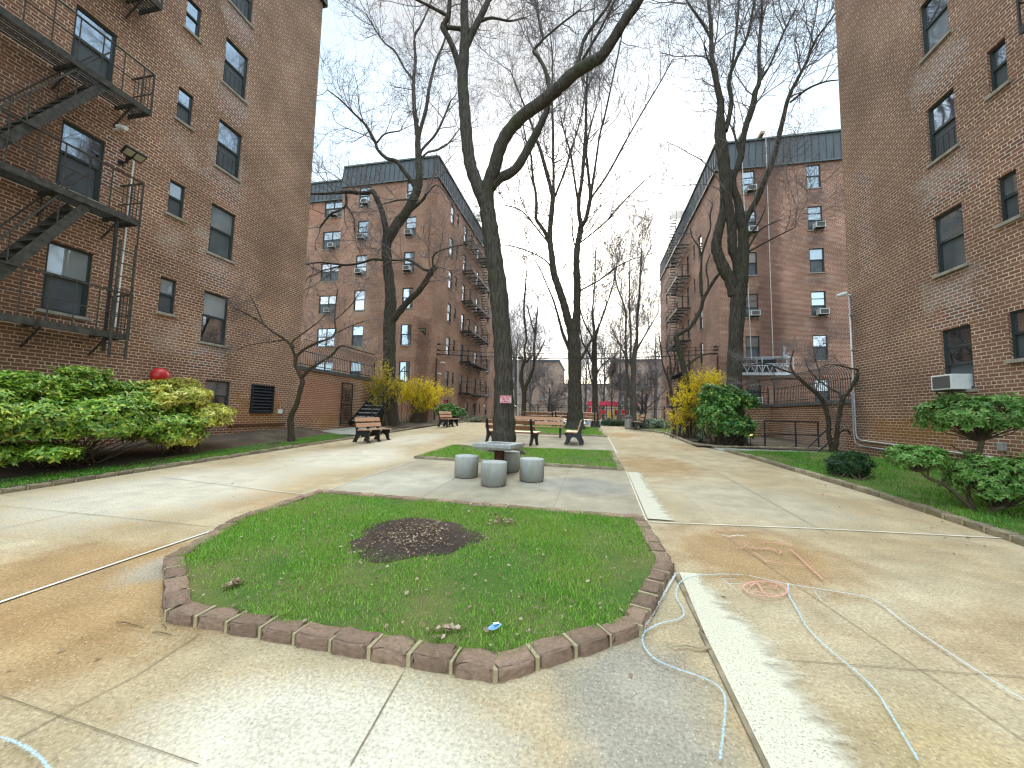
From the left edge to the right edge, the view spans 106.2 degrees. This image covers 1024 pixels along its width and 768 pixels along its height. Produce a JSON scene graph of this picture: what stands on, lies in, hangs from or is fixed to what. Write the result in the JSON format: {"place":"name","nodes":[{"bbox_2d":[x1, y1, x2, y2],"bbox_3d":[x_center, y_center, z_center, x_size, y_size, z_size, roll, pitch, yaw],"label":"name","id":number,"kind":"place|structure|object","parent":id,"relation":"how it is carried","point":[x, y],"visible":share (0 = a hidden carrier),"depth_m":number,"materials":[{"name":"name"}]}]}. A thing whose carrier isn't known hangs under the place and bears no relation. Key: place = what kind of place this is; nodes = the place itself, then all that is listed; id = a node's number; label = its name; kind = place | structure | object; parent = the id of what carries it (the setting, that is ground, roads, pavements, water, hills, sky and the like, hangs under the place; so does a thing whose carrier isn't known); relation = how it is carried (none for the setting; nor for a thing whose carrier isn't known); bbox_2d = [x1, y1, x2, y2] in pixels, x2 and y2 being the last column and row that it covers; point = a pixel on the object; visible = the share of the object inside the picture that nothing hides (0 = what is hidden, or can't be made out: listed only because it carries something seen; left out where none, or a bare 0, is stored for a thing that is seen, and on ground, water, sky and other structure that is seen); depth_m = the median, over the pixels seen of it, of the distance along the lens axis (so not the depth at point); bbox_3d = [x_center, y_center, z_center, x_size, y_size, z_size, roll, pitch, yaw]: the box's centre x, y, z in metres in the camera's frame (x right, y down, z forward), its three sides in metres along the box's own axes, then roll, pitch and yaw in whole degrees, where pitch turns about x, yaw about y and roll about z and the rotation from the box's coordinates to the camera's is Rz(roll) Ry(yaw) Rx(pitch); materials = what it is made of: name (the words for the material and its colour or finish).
{"place":"outdoors","nodes":[
{"label":"outdoors","id":0,"kind":"place"},
{"bbox_2d":[0,433,348,488],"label":"grass","id":1,"kind":"structure","parent":0,"point":[105,469],"depth_m":8.69,"materials":[{"name":"green plant"}]},
{"bbox_2d":[0,427,354,487],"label":"planting bed","id":2,"kind":"object","parent":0,"point":[221,441],"visible":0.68,"depth_m":9.66,"materials":[{"name":"soil"}]},
{"bbox_2d":[0,365,210,467],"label":"broadleaf shrub","id":3,"kind":"object","parent":2,"relation":"on","point":[65,406],"visible":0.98,"depth_m":7.66,"materials":[{"name":"green plant"}]},
{"bbox_2d":[120,377,238,453],"bbox_3d":[-8.503,0.805,10.038,1.806,1.962,2.998,0,-5,12],"label":"broadleaf shrub","id":4,"kind":"object","parent":2,"relation":"on","point":[193,394],"visible":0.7,"depth_m":9.70,"materials":[{"name":"green plant"}]},
{"bbox_2d":[213,262,387,441],"bbox_3d":[-6.926,-1.082,13.138,6.235,6.571,2.173,1,-5,6],"label":"tree","id":5,"kind":"object","parent":2,"relation":"on","point":[290,426],"visible":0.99,"depth_m":13.17,"materials":[{"name":"brown plant"}]},
{"bbox_2d":[320,426,392,434],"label":"walkway","id":6,"kind":"structure","parent":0,"point":[350,430],"depth_m":17.63,"materials":[{"name":"concrete"}]},
{"bbox_2d":[349,366,404,425],"bbox_3d":[-7.305,0.536,21.176,1.235,3.471,3.453,0,-5,12],"label":"outdoor stairs","id":7,"kind":"structure","parent":6,"relation":"on","point":[362,411],"depth_m":20.44,"materials":[{"name":"black metal"}]},
{"bbox_2d":[174,491,655,657],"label":"lawn","id":8,"kind":"structure","parent":0,"point":[491,576],"depth_m":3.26,"materials":[{"name":"green plant"}]},
{"bbox_2d":[222,514,514,638],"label":"leaf litter","id":9,"kind":"object","parent":8,"relation":"on","point":[447,627],"visible":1,"depth_m":3.09,"materials":[{"name":"brown plant"}]},
{"bbox_2d":[345,517,484,562],"bbox_3d":[-1.140,1.707,4.332,1.380,0.070,1.338,-3,-6,40],"label":"soil patch","id":10,"kind":"object","parent":8,"relation":"on","point":[392,550],"visible":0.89,"depth_m":4.15,"materials":[{"name":"brown soil"}]},
{"bbox_2d":[335,515,482,564],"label":"leaf litter","id":11,"kind":"object","parent":10,"relation":"on","point":[426,529],"visible":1,"depth_m":4.30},
{"bbox_2d":[187,492,642,645],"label":"leaf litter","id":12,"kind":"object","parent":8,"relation":"on","point":[485,629],"visible":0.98,"depth_m":3.33,"materials":[{"name":"brown plant"}]},
{"bbox_2d":[63,419,855,484],"bbox_3d":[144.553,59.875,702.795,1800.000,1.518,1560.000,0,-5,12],"label":"ground","id":13,"kind":"structure","parent":0,"point":[412,427],"depth_m":16.51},
{"bbox_2d":[0,0,327,446],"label":"apartment building","id":14,"kind":"structure","parent":13,"relation":"on","point":[210,105],"depth_m":11.01,"materials":[{"name":"brown brick"}]},
{"bbox_2d":[35,241,91,320],"bbox_3d":[-10.505,-2.416,9.071,0.190,1.675,0.960,0,-5,12],"label":"window","id":15,"kind":"structure","parent":14,"relation":"in","point":[61,260],"depth_m":9.09,"materials":[{"name":"black glass"}]},
{"bbox_2d":[52,120,104,204],"bbox_3d":[-10.439,-5.326,9.300,0.190,1.675,0.960,0,-5,12],"label":"window","id":16,"kind":"structure","parent":14,"relation":"in","point":[76,160],"depth_m":9.33,"materials":[{"name":"black glass"}]},
{"bbox_2d":[71,5,116,97],"bbox_3d":[-10.374,-8.236,9.528,0.190,1.675,0.960,0,-5,12],"label":"window","id":17,"kind":"structure","parent":14,"relation":"in","point":[89,35],"depth_m":9.56,"materials":[{"name":"black glass"}]},
{"bbox_2d":[118,144,146,166],"bbox_3d":[-9.983,-5.894,10.016,0.547,0.352,0.475,0,-5,12],"label":"floodlight","id":18,"kind":"object","parent":14,"relation":"attached to","point":[129,152],"visible":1,"depth_m":9.99,"materials":[{"name":"black metal"}]},
{"bbox_2d":[155,277,177,317],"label":"window","id":19,"kind":"structure","parent":14,"relation":"in","point":[165,303],"depth_m":11.24,"materials":[{"name":"grey glass"}]},
{"bbox_2d":[164,180,185,222],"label":"window","id":20,"kind":"structure","parent":14,"relation":"in","point":[176,191],"depth_m":11.46,"materials":[{"name":"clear glass"}]},
{"bbox_2d":[174,87,194,131],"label":"window","id":21,"kind":"structure","parent":14,"relation":"in","point":[184,106],"depth_m":11.69,"materials":[{"name":"grey glass"}]},
{"bbox_2d":[182,0,202,44],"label":"window","id":22,"kind":"structure","parent":14,"relation":"in","point":[193,13],"depth_m":11.92,"materials":[{"name":"grey glass"}]},
{"bbox_2d":[198,291,227,347],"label":"window","id":23,"kind":"structure","parent":14,"relation":"in","point":[214,314],"depth_m":12.64,"materials":[{"name":"grey glass"}]},
{"bbox_2d":[205,380,228,405],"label":"window","id":24,"kind":"structure","parent":14,"relation":"in","point":[220,388],"depth_m":12.84,"materials":[{"name":"grey glass"}]},
{"bbox_2d":[206,203,234,264],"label":"window","id":25,"kind":"structure","parent":14,"relation":"in","point":[222,221],"depth_m":12.88,"materials":[{"name":"grey glass"}]},
{"bbox_2d":[213,119,241,183],"bbox_3d":[-9.645,-7.921,13.071,0.190,1.715,1.000,0,-5,12],"label":"window","id":26,"kind":"structure","parent":14,"relation":"in","point":[229,141],"depth_m":13.10,"materials":[{"name":"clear glass"}]},
{"bbox_2d":[220,37,247,104],"bbox_3d":[-9.580,-10.832,13.299,0.190,1.715,1.000,0,-5,12],"label":"window","id":27,"kind":"structure","parent":14,"relation":"in","point":[235,63],"depth_m":13.32,"materials":[{"name":"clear glass"}]},
{"bbox_2d":[228,0,253,29],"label":"window","id":28,"kind":"structure","parent":14,"relation":"in","point":[243,7],"depth_m":13.67,"materials":[{"name":"clear glass"}]},
{"bbox_2d":[0,436,361,493],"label":"stone edging","id":29,"kind":"object","parent":13,"relation":"on","point":[62,482],"visible":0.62,"depth_m":8.04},
{"bbox_2d":[295,366,382,430],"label":"terrace wall","id":30,"kind":"structure","parent":13,"relation":"on","point":[319,407],"depth_m":18.00,"materials":[{"name":"red brick"}]},
{"bbox_2d":[299,339,380,377],"bbox_3d":[-8.314,-1.110,19.165,0.426,1.162,5.945,0,-5,12],"label":"metal railing","id":31,"kind":"object","parent":30,"relation":"on","point":[332,357],"visible":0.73,"depth_m":19.01,"materials":[{"name":"black metal"}]},
{"bbox_2d":[362,358,409,427],"bbox_3d":[-7.071,0.385,21.241,3.337,4.107,2.350,0,-5,12],"label":"forsythia","id":32,"kind":"object","parent":13,"relation":"on","point":[387,391],"visible":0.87,"depth_m":20.96,"materials":[{"name":"yellow plant"}]},
{"bbox_2d":[297,155,494,419],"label":"apartment building","id":33,"kind":"structure","parent":13,"relation":"on","point":[440,316],"depth_m":31.80,"materials":[{"name":"red brick"}]},
{"bbox_2d":[302,0,530,424],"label":"bare tree","id":34,"kind":"object","parent":13,"relation":"on","point":[392,314],"visible":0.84,"depth_m":23.24,"materials":[{"name":"brown plant"}]},
{"bbox_2d":[396,374,456,422],"bbox_3d":[-5.733,0.945,24.603,4.160,3.326,2.784,0,-5,12],"label":"forsythia","id":35,"kind":"object","parent":13,"relation":"on","point":[423,404],"visible":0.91,"depth_m":24.43,"materials":[{"name":"yellow plant"}]},
{"bbox_2d":[493,360,564,415],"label":"apartment block","id":36,"kind":"structure","parent":13,"relation":"on","point":[557,367],"depth_m":84.72,"materials":[{"name":"brown brick"}]},
{"bbox_2d":[509,290,549,405],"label":"bare tree","id":37,"kind":"object","parent":13,"relation":"on","point":[515,360],"visible":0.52,"depth_m":61.09,"materials":[{"name":"brown plant"}]},
{"bbox_2d":[512,253,556,415],"bbox_3d":[1.762,-3.487,29.265,3.392,13.188,3.652,0,-5,12],"label":"bare tree","id":38,"kind":"object","parent":13,"relation":"on","point":[525,359],"visible":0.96,"depth_m":29.06,"materials":[{"name":"brown plant"}]},
{"bbox_2d":[513,314,557,414],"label":"bare tree","id":39,"kind":"object","parent":13,"relation":"on","point":[533,382],"visible":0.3,"depth_m":68.73,"materials":[{"name":"brown plant"}]},
{"bbox_2d":[515,356,590,420],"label":"bare tree","id":40,"kind":"object","parent":13,"relation":"on","point":[550,400],"visible":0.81,"depth_m":40.98,"materials":[{"name":"brown plant"}]},
{"bbox_2d":[558,314,603,419],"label":"bare tree","id":41,"kind":"object","parent":13,"relation":"on","point":[583,366],"visible":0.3,"depth_m":64.83,"materials":[{"name":"brown plant"}]},
{"bbox_2d":[549,209,642,427],"bbox_3d":[5.537,-4.857,24.242,6.755,15.451,4.806,2,-5,-7],"label":"bare tree","id":42,"kind":"object","parent":13,"relation":"on","point":[595,370],"visible":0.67,"depth_m":24.08,"materials":[{"name":"brown plant"}]},
{"bbox_2d":[581,311,628,419],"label":"bare tree","id":43,"kind":"object","parent":13,"relation":"on","point":[601,386],"visible":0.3,"depth_m":71.82,"materials":[{"name":"brown plant"}]},
{"bbox_2d":[600,352,629,417],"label":"bare tree","id":44,"kind":"object","parent":13,"relation":"on","point":[611,374],"visible":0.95,"depth_m":38.67,"materials":[{"name":"brown plant"}]},
{"bbox_2d":[581,293,658,422],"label":"bare tree","id":45,"kind":"object","parent":13,"relation":"on","point":[619,370],"visible":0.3,"depth_m":57.88,"materials":[{"name":"brown plant"}]},
{"bbox_2d":[609,359,660,425],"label":"apartment block","id":46,"kind":"structure","parent":13,"relation":"on","point":[649,415],"depth_m":80.57,"materials":[{"name":"brown brick"}]},
{"bbox_2d":[587,197,685,420],"bbox_3d":[8.118,-5.468,26.849,5.727,17.033,6.157,3,-5,-21],"label":"bare tree","id":47,"kind":"object","parent":13,"relation":"on","point":[631,306],"visible":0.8,"depth_m":26.50,"materials":[{"name":"brown plant"}]},
{"bbox_2d":[605,353,680,414],"bbox_3d":[13.234,1.273,39.082,7.514,8.700,5.870,0,-5,12],"label":"bare tree","id":48,"kind":"object","parent":13,"relation":"on","point":[647,395],"visible":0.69,"depth_m":38.59,"materials":[{"name":"grey plant"}]},
{"bbox_2d":[631,281,660,418],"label":"bare tree","id":49,"kind":"object","parent":13,"relation":"on","point":[650,368],"visible":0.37,"depth_m":60.76,"materials":[{"name":"grey plant"}]},
{"bbox_2d":[649,314,689,433],"bbox_3d":[7.775,-0.514,19.574,1.859,6.422,1.876,3,-5,-22],"label":"bare tree","id":50,"kind":"object","parent":13,"relation":"on","point":[669,380],"visible":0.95,"depth_m":19.40,"materials":[{"name":"brown plant"}]},
{"bbox_2d":[659,364,725,438],"bbox_3d":[8.390,0.779,17.437,3.421,3.463,2.357,4,-5,-27],"label":"forsythia","id":51,"kind":"object","parent":13,"relation":"on","point":[692,399],"visible":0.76,"depth_m":17.20,"materials":[{"name":"yellow plant"}]},
{"bbox_2d":[674,192,727,436],"bbox_3d":[8.797,-3.333,17.621,2.533,11.894,1.397,2,-5,-4],"label":"bare tree","id":52,"kind":"object","parent":13,"relation":"on","point":[683,365],"visible":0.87,"depth_m":17.66,"materials":[{"name":"brown plant"}]},
{"bbox_2d":[623,426,828,449],"bbox_3d":[7.474,2.449,18.302,3.774,0.566,11.765,3,-5,-20],"label":"stone edging","id":53,"kind":"object","parent":13,"relation":"on","point":[709,445],"visible":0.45,"depth_m":13.73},
{"bbox_2d":[693,383,760,445],"bbox_3d":[8.248,1.120,14.652,2.475,2.472,1.872,0,-5,12],"label":"laurel bush","id":54,"kind":"object","parent":13,"relation":"on","point":[726,427],"visible":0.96,"depth_m":14.44,"materials":[{"name":"green plant"}]},
{"bbox_2d":[619,0,850,442],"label":"bare tree","id":55,"kind":"object","parent":13,"relation":"on","point":[736,279],"visible":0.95,"depth_m":16.06,"materials":[{"name":"brown plant"}]},
{"bbox_2d":[659,129,852,426],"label":"apartment building","id":56,"kind":"structure","parent":13,"relation":"on","point":[809,279],"depth_m":25.88,"materials":[{"name":"red brick"}]},
{"bbox_2d":[737,133,751,358],"bbox_3d":[15.887,-9.424,26.530,0.371,15.706,1.350,0,-5,12],"label":"hanging rope","id":57,"kind":"object","parent":56,"relation":"hanging from","point":[738,138],"visible":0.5,"depth_m":25.67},
{"bbox_2d":[742,346,793,375],"bbox_3d":[15.987,-1.475,24.849,3.545,1.900,0.850,0,-5,12],"label":"suspended scaffold","id":58,"kind":"object","parent":57,"relation":"hanging from","point":[746,371],"visible":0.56,"depth_m":24.61,"materials":[{"name":"metal"}]},
{"bbox_2d":[809,248,825,273],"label":"window","id":59,"kind":"structure","parent":56,"relation":"in","point":[816,256],"depth_m":25.41,"materials":[{"name":"clear glass"}]},
{"bbox_2d":[811,291,827,316],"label":"window","id":60,"kind":"structure","parent":56,"relation":"in","point":[818,300],"depth_m":25.19,"materials":[{"name":"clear glass"}]},
{"bbox_2d":[748,404,771,435],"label":"terrace wall","id":61,"kind":"structure","parent":13,"relation":"on","point":[763,412],"depth_m":18.66,"materials":[{"name":"red brick"}]},
{"bbox_2d":[770,399,855,452],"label":"terrace wall","id":62,"kind":"structure","parent":13,"relation":"on","point":[804,411],"depth_m":15.33,"materials":[{"name":"red brick"}]},
{"bbox_2d":[770,364,851,403],"bbox_3d":[11.890,0.137,15.776,0.426,1.212,5.845,0,-5,12],"label":"picket fence","id":63,"kind":"object","parent":62,"relation":"on","point":[801,385],"visible":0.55,"depth_m":15.69,"materials":[{"name":"black metal"}]},
{"bbox_2d":[724,449,1023,546],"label":"stone edging","id":64,"kind":"object","parent":13,"relation":"on","point":[1008,535],"visible":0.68,"depth_m":6.04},
{"bbox_2d":[835,0,1023,478],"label":"apartment building","id":65,"kind":"structure","parent":13,"relation":"on","point":[931,96],"depth_m":9.91,"materials":[{"name":"brown brick"}]},
{"bbox_2d":[848,296,1008,458],"bbox_3d":[10.350,-0.810,8.140,0.085,5.207,9.921,0,-5,12],"label":"conduit pipe","id":66,"kind":"object","parent":65,"relation":"attached to","point":[854,416],"visible":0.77,"depth_m":12.66,"materials":[{"name":"grey metal"}]},
{"bbox_2d":[918,0,951,65],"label":"window","id":67,"kind":"structure","parent":65,"relation":"in","point":[935,24],"depth_m":9.94,"materials":[{"name":"clear glass"}]},
{"bbox_2d":[925,89,959,169],"bbox_3d":[10.778,-6.394,9.613,0.190,1.565,0.920,0,-5,12],"label":"window","id":68,"kind":"structure","parent":65,"relation":"in","point":[942,121],"depth_m":9.65,"materials":[{"name":"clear glass"}]},
{"bbox_2d":[932,203,968,278],"bbox_3d":[10.713,-3.484,9.385,0.190,1.565,0.920,0,-5,12],"label":"window","id":69,"kind":"structure","parent":65,"relation":"in","point":[949,225],"depth_m":9.43,"materials":[{"name":"grey glass"}]},
{"bbox_2d":[931,374,973,396],"bbox_3d":[10.482,0.117,9.163,0.428,0.667,0.560,0,-5,12],"label":"air conditioner","id":70,"kind":"object","parent":65,"relation":"attached to","point":[951,383],"visible":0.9,"depth_m":8.96,"materials":[{"name":"white paint"}]},
{"bbox_2d":[939,325,977,393],"bbox_3d":[10.647,-0.574,9.156,0.190,1.565,0.920,0,-5,12],"label":"window","id":71,"kind":"structure","parent":65,"relation":"in","point":[957,342],"depth_m":9.19,"materials":[{"name":"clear glass"}]},
{"bbox_2d":[984,39,1011,101],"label":"window","id":72,"kind":"structure","parent":65,"relation":"in","point":[998,61],"depth_m":8.33,"materials":[{"name":"clear glass"}]},
{"bbox_2d":[994,170,1023,228],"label":"window","id":73,"kind":"structure","parent":65,"relation":"in","point":[1008,183],"depth_m":8.10,"materials":[{"name":"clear glass"}]},
{"bbox_2d":[1005,309,1023,363],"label":"window","id":74,"kind":"structure","parent":65,"relation":"in","point":[1017,317],"depth_m":7.93,"materials":[{"name":"clear glass"}]},
{"bbox_2d":[0,422,1023,767],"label":"path","id":75,"kind":"structure","parent":0,"point":[208,698],"depth_m":2.46,"materials":[{"name":"concrete"}]},
{"bbox_2d":[353,416,390,442],"bbox_3d":[-5.166,1.659,14.292,0.688,0.924,1.600,0,-5,12],"label":"park bench","id":76,"kind":"object","parent":75,"relation":"on","point":[377,431],"visible":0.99,"depth_m":14.18,"materials":[{"name":"brown wood"}]},
{"bbox_2d":[161,489,674,684],"bbox_3d":[-1.013,1.765,4.176,5.229,0.301,3.548,0,-5,12],"label":"stone edging","id":77,"kind":"object","parent":75,"relation":"on","point":[487,665],"visible":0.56,"depth_m":2.54,"materials":[{"name":"brown stone"}]},
{"bbox_2d":[330,458,640,514],"bbox_3d":[-0.377,1.928,7.789,5.380,0.157,4.130,0,-5,12],"label":"chess pad","id":78,"kind":"object","parent":75,"relation":"on","point":[593,490],"visible":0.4,"depth_m":7.03,"materials":[{"name":"concrete"}]},
{"bbox_2d":[454,454,478,478],"bbox_3d":[-0.947,1.707,8.006,0.490,0.442,0.490,-1,-5,28],"label":"stool","id":79,"kind":"object","parent":78,"relation":"on","point":[466,466],"visible":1,"depth_m":7.80,"materials":[{"name":"concrete"}]},
{"bbox_2d":[481,460,506,486],"bbox_3d":[-0.342,1.686,7.280,0.490,0.442,0.490,1,-4,2],"label":"stool","id":80,"kind":"object","parent":78,"relation":"on","point":[493,473],"visible":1,"depth_m":7.08,"materials":[{"name":"concrete"}]},
{"bbox_2d":[473,441,524,473],"bbox_3d":[-0.275,1.609,8.271,0.860,0.673,0.860,0,-5,21],"label":"chess table","id":81,"kind":"object","parent":78,"relation":"on","point":[499,448],"visible":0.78,"depth_m":8.03,"materials":[{"name":"grey concrete"}]},
{"bbox_2d":[504,450,519,471],"bbox_3d":[-0.067,1.750,8.723,0.490,0.442,0.490,3,-5,-22],"label":"stool","id":82,"kind":"object","parent":78,"relation":"on","point":[512,458],"visible":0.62,"depth_m":8.51,"materials":[{"name":"concrete"}]},
{"bbox_2d":[519,457,543,482],"bbox_3d":[0.397,1.715,7.719,0.490,0.442,0.490,3,-5,-17],"label":"stool","id":83,"kind":"object","parent":78,"relation":"on","point":[531,469],"visible":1,"depth_m":7.51,"materials":[{"name":"concrete"}]},
{"bbox_2d":[0,437,1000,602],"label":"lane joint","id":84,"kind":"object","parent":75,"relation":"on","point":[389,468],"visible":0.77,"depth_m":4.81,"materials":[{"name":"grey concrete"}]},
{"bbox_2d":[0,430,1023,764],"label":"path joint","id":85,"kind":"object","parent":75,"relation":"on","point":[400,676],"visible":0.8,"depth_m":2.17,"materials":[{"name":"grey concrete"}]},
{"bbox_2d":[414,444,623,470],"bbox_3d":[0.281,2.074,11.095,5.449,0.273,3.302,0,-5,12],"label":"stone edging","id":86,"kind":"object","parent":75,"relation":"on","point":[620,467],"visible":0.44,"depth_m":9.47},
{"bbox_2d":[459,433,611,449],"bbox_3d":[1.200,2.271,15.544,5.300,0.228,6.000,0,-5,12],"label":"bench pad","id":87,"kind":"object","parent":75,"relation":"on","point":[556,441],"visible":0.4,"depth_m":14.92,"materials":[{"name":"concrete"}]},
{"bbox_2d":[485,418,540,445],"bbox_3d":[-0.011,1.728,14.133,2.050,0.924,0.688,-1,-5,28],"label":"park bench","id":88,"kind":"object","parent":87,"relation":"on","point":[534,433],"visible":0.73,"depth_m":13.77,"materials":[{"name":"black metal"}]},
{"bbox_2d":[514,415,562,437],"bbox_3d":[1.104,1.866,17.047,2.300,0.924,0.688,0,-5,11],"label":"park bench","id":89,"kind":"object","parent":87,"relation":"on","point":[560,419],"visible":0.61,"depth_m":17.15,"materials":[{"name":"brown wood"}]},
{"bbox_2d":[674,571,776,767],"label":"open joint","id":90,"kind":"object","parent":75,"relation":"on","point":[763,759],"visible":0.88,"depth_m":2.14,"materials":[{"name":"beige concrete"}]},
{"bbox_2d":[628,472,853,767],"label":"worn stripe","id":91,"kind":"object","parent":75,"relation":"on","point":[742,646],"visible":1,"depth_m":2.15,"materials":[{"name":"white paint"}]},
{"bbox_2d":[418,444,618,466],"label":"lawn","id":92,"kind":"structure","parent":0,"point":[575,459],"depth_m":10.57,"materials":[{"name":"green plant"}]},
{"bbox_2d":[338,0,684,451],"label":"bare tree","id":93,"kind":"object","parent":92,"relation":"on","point":[504,422],"visible":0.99,"depth_m":12.25,"materials":[{"name":"brown plant"}]},
{"bbox_2d":[517,425,600,434],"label":"lawn","id":94,"kind":"structure","parent":0,"point":[543,430],"depth_m":20.34,"materials":[{"name":"green plant"}]},
{"bbox_2d":[441,0,726,428],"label":"bare tree","id":95,"kind":"object","parent":94,"relation":"on","point":[575,410],"visible":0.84,"depth_m":22.11,"materials":[{"name":"brown plant"}]},
{"bbox_2d":[311,0,840,383],"label":"sky","id":96,"kind":"structure","parent":0,"point":[671,115],"materials":[{"name":"white"}]},
{"bbox_2d":[664,426,843,450],"bbox_3d":[10.298,2.570,19.691,4.750,0.428,12.800,0,-5,12],"label":"planting bed","id":97,"kind":"object","parent":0,"point":[771,441],"visible":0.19,"depth_m":15.15,"materials":[{"name":"soil"}]},
{"bbox_2d":[732,449,1023,535],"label":"lawn","id":98,"kind":"structure","parent":0,"point":[857,481],"depth_m":7.39,"materials":[{"name":"green plant"}]},
{"bbox_2d":[723,324,865,452],"bbox_3d":[9.503,0.214,12.715,4.865,4.443,1.987,0,-5,12],"label":"tree","id":99,"kind":"object","parent":98,"relation":"on","point":[833,445],"visible":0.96,"depth_m":12.52,"materials":[{"name":"brown plant"}]},
{"bbox_2d":[822,450,877,480],"bbox_3d":[7.371,1.761,8.401,0.916,0.658,0.950,6,-6,-43],"label":"clipped shrub","id":100,"kind":"object","parent":98,"relation":"on","point":[838,466],"visible":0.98,"depth_m":8.25,"materials":[{"name":"green plant"}]},
{"bbox_2d":[878,391,1023,511],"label":"cloud pruned shrub","id":101,"kind":"object","parent":98,"relation":"on","point":[964,473],"visible":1,"depth_m":5.93,"materials":[{"name":"green plant"}]},
{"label":"areaway floor","id":102,"kind":"structure","parent":0,"visible":0},
{"bbox_2d":[754,420,832,447],"bbox_3d":[10.794,1.989,15.706,2.180,1.008,3.676,0,-5,12],"label":"pipe railing","id":103,"kind":"object","parent":102,"relation":"on","point":[817,435],"visible":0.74,"depth_m":14.07,"materials":[{"name":"black metal"}]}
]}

